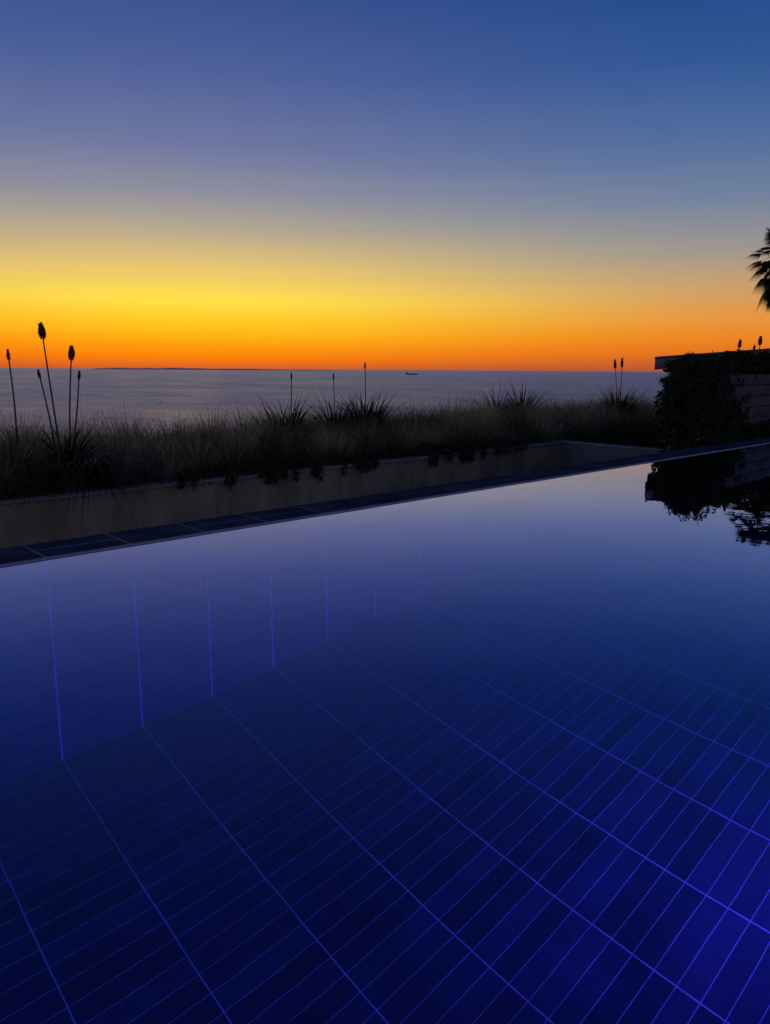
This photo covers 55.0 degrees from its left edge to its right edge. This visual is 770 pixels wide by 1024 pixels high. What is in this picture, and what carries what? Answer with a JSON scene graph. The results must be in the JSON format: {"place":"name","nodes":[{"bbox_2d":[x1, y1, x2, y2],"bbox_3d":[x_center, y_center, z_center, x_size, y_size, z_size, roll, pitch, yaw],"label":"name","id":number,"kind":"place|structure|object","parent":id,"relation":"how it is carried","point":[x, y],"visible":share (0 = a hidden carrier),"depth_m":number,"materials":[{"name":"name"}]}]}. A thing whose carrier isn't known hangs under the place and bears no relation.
{"place":"outdoors","nodes":[
{"label":"outdoors","id":0,"kind":"place"},
{"bbox_2d":[5,369,116,473],"bbox_3d":[-4.846,-1.297,10.989,1.891,1.627,1.804,4,11,17],"label":"red hot poker","id":1,"kind":"object","parent":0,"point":[78,377],"visible":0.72,"depth_m":10.81,"materials":[{"name":"green plant"}]},
{"bbox_2d":[2,322,162,481],"bbox_3d":[-4.533,-1.515,10.448,2.981,2.261,2.410,0,11,0],"label":"red hot poker","id":2,"kind":"object","parent":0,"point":[41,331],"visible":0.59,"depth_m":10.44,"materials":[{"name":"green plant"}]},
{"bbox_2d":[95,368,342,370],"bbox_3d":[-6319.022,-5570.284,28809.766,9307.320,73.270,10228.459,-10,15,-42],"label":"headland","id":3,"kind":"structure","parent":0,"point":[201,369],"depth_m":27344.85,"materials":[{"name":"grey"}]},
{"bbox_2d":[223,394,347,440],"bbox_3d":[-2.277,-1.703,14.302,2.877,1.193,2.563,-10,15,-42],"label":"strap leaf plant","id":4,"kind":"object","parent":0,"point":[289,419],"visible":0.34,"depth_m":14.19,"materials":[{"name":"plant"}]},
{"bbox_2d":[240,373,341,435],"bbox_3d":[-1.813,-2.010,14.900,2.962,1.577,2.814,-3,12,-19],"label":"red hot poker","id":5,"kind":"object","parent":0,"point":[297,419],"visible":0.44,"depth_m":14.89,"materials":[{"name":"green plant"}]},
{"bbox_2d":[0,368,669,443],"bbox_3d":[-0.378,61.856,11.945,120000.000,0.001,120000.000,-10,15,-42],"label":"sea","id":6,"kind":"structure","parent":0,"point":[150,392],"depth_m":2205.09,"materials":[{"name":"liquid"}]},
{"bbox_2d":[0,0,769,371],"label":"sky","id":7,"kind":"structure","parent":0,"point":[499,185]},
{"bbox_2d":[137,433,666,483],"bbox_3d":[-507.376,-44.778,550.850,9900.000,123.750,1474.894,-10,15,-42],"label":"hillside","id":8,"kind":"structure","parent":0,"point":[647,441],"depth_m":43.56,"materials":[{"name":"soil"}]},
{"bbox_2d":[2,349,82,485],"bbox_3d":[-5.254,-1.274,10.153,1.874,1.893,2.270,-10,15,-42],"label":"red hot poker","id":9,"kind":"object","parent":8,"relation":"on","point":[9,359],"visible":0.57,"depth_m":10.03,"materials":[{"name":"green plant"}]},
{"bbox_2d":[0,447,220,533],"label":"strap leaf plant","id":10,"kind":"object","parent":8,"relation":"on","point":[88,480],"visible":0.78,"depth_m":9.90,"materials":[{"name":"plant"}]},
{"bbox_2d":[0,386,666,528],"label":"ornamental grass","id":11,"kind":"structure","parent":8,"relation":"on","point":[211,447],"depth_m":13.66,"materials":[{"name":"plant"}]},
{"bbox_2d":[284,373,388,434],"bbox_3d":[-1.212,-2.357,16.764,2.978,1.560,3.002,-10,15,-42],"label":"red hot poker","id":12,"kind":"object","parent":8,"relation":"on","point":[334,419],"visible":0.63,"depth_m":16.66,"materials":[{"name":"green plant"}]},
{"bbox_2d":[306,362,395,433],"bbox_3d":[-0.584,-2.618,17.477,2.801,1.810,3.310,0,11,1],"label":"red hot poker","id":13,"kind":"object","parent":8,"relation":"on","point":[361,415],"visible":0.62,"depth_m":17.22,"materials":[{"name":"green plant"}]},
{"bbox_2d":[318,387,406,425],"bbox_3d":[-0.394,-2.417,17.801,3.049,1.291,3.052,-10,15,-42],"label":"strap leaf plant","id":14,"kind":"object","parent":8,"relation":"on","point":[380,410],"visible":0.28,"depth_m":17.73,"materials":[{"name":"plant"}]},
{"bbox_2d":[462,379,526,413],"bbox_3d":[3.295,-3.240,21.971,2.975,1.435,2.987,-10,15,-42],"label":"strap leaf plant","id":15,"kind":"object","parent":8,"relation":"on","point":[494,402],"visible":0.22,"depth_m":21.87,"materials":[{"name":"plant"}]},
{"bbox_2d":[484,382,559,413],"bbox_3d":[4.145,-3.357,22.531,3.647,1.463,3.394,-10,15,-42],"label":"strap leaf plant","id":16,"kind":"object","parent":8,"relation":"on","point":[523,401],"visible":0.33,"depth_m":22.67,"materials":[{"name":"plant"}]},
{"bbox_2d":[581,358,653,416],"bbox_3d":[6.977,-3.516,21.788,3.065,2.028,3.080,-6,13,-29],"label":"red hot poker","id":17,"kind":"object","parent":8,"relation":"on","point":[622,404],"visible":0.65,"depth_m":21.68,"materials":[{"name":"green plant"}]},
{"bbox_2d":[589,389,653,412],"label":"strap leaf plant","id":18,"kind":"object","parent":8,"relation":"on","point":[630,401],"visible":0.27,"depth_m":22.65,"materials":[{"name":"green plant"}]},
{"bbox_2d":[746,227,769,311],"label":"palm tree","id":19,"kind":"object","parent":8,"relation":"on","point":[764,282],"visible":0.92,"depth_m":38.89,"materials":[{"name":"green plant"}]},
{"label":"gravel ground","id":20,"kind":"structure","parent":0,"visible":0},
{"bbox_2d":[0,441,561,548],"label":"planter wall","id":21,"kind":"structure","parent":20,"relation":"on","point":[39,522],"depth_m":11.33,"materials":[{"name":"concrete"}]},
{"bbox_2d":[175,461,239,491],"bbox_3d":[-2.676,-0.518,11.112,1.174,0.459,0.543,-10,15,-42],"label":"trailing plant","id":22,"kind":"object","parent":21,"relation":"on","point":[202,473],"visible":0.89,"depth_m":11.03,"materials":[{"name":"green plant"}]},
{"bbox_2d":[236,454,325,485],"bbox_3d":[-1.729,-0.673,11.982,1.605,0.495,0.554,-10,15,-42],"label":"trailing plant","id":23,"kind":"object","parent":21,"relation":"on","point":[316,469],"visible":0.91,"depth_m":11.84,"materials":[{"name":"green plant"}]},
{"bbox_2d":[330,451,381,474],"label":"trailing plant","id":24,"kind":"object","parent":21,"relation":"on","point":[360,461],"visible":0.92,"depth_m":13.03,"materials":[{"name":"green plant"}]},
{"bbox_2d":[411,437,485,467],"bbox_3d":[1.236,-1.213,14.696,1.961,0.558,0.605,-10,15,-42],"label":"trailing plant","id":25,"kind":"object","parent":21,"relation":"on","point":[449,447],"visible":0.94,"depth_m":14.53,"materials":[{"name":"green plant"}]},
{"bbox_2d":[484,433,530,456],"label":"trailing plant","id":26,"kind":"object","parent":21,"relation":"on","point":[520,444],"visible":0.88,"depth_m":15.89,"materials":[{"name":"green plant"}]},
{"bbox_2d":[0,437,769,1023],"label":"swimming pool","id":27,"kind":"structure","parent":20,"relation":"on","point":[488,751],"depth_m":1.94,"materials":[{"name":"liquid"}]},
{"bbox_2d":[551,440,665,466],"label":"return wall","id":28,"kind":"structure","parent":20,"relation":"on","point":[576,452],"depth_m":16.57,"materials":[{"name":"stone"}]},
{"bbox_2d":[646,350,751,450],"bbox_3d":[4.830,-0.904,11.324,1.365,3.076,2.574,7,13,32],"label":"shrub","id":29,"kind":"object","parent":20,"relation":"on","point":[699,400],"visible":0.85,"depth_m":10.63,"materials":[{"name":"green plant"}]},
{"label":"walls","id":30,"kind":"object","parent":20,"relation":"on","visible":0},
{"bbox_2d":[654,349,769,369],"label":"roof","id":31,"kind":"structure","parent":30,"relation":"on","point":[659,364],"depth_m":12.55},
{"bbox_2d":[654,348,769,358],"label":"roof edge flashing","id":32,"kind":"object","parent":31,"relation":"attached to","point":[702,353],"visible":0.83,"depth_m":13.40,"materials":[{"name":"grey metal"}]},
{"bbox_3d":[8.243,-0.873,14.750,8.000,1.700,1.568,-10,15,-42],"label":"raised bed","id":33,"kind":"object","parent":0,"visible":0},
{"bbox_2d":[662,349,769,440],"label":"hedge","id":34,"kind":"object","parent":33,"relation":"on","point":[749,362],"visible":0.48,"depth_m":12.24,"materials":[{"name":"green plant"}]},
{"bbox_2d":[737,339,741,352],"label":"red hot poker","id":35,"kind":"object","parent":34,"relation":"on","point":[739,344],"visible":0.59,"depth_m":13.05,"materials":[{"name":"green plant"}]},
{"bbox_2d":[751,336,767,357],"bbox_3d":[6.925,-2.930,13.679,1.046,0.654,1.052,-10,15,-42],"label":"red hot poker","id":36,"kind":"object","parent":34,"relation":"on","point":[760,339],"visible":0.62,"depth_m":13.63,"materials":[{"name":"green plant"}]},
{"bbox_3d":[7.644,-2.094,14.117,6.620,1.050,0.058,-10,15,-42],"label":"backing","id":37,"kind":"object","parent":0,"visible":0},
{"bbox_2d":[728,374,769,426],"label":"boards","id":38,"kind":"object","parent":37,"relation":"attached to","point":[759,387],"depth_m":12.90,"materials":[{"name":"grey wood"}]}
]}

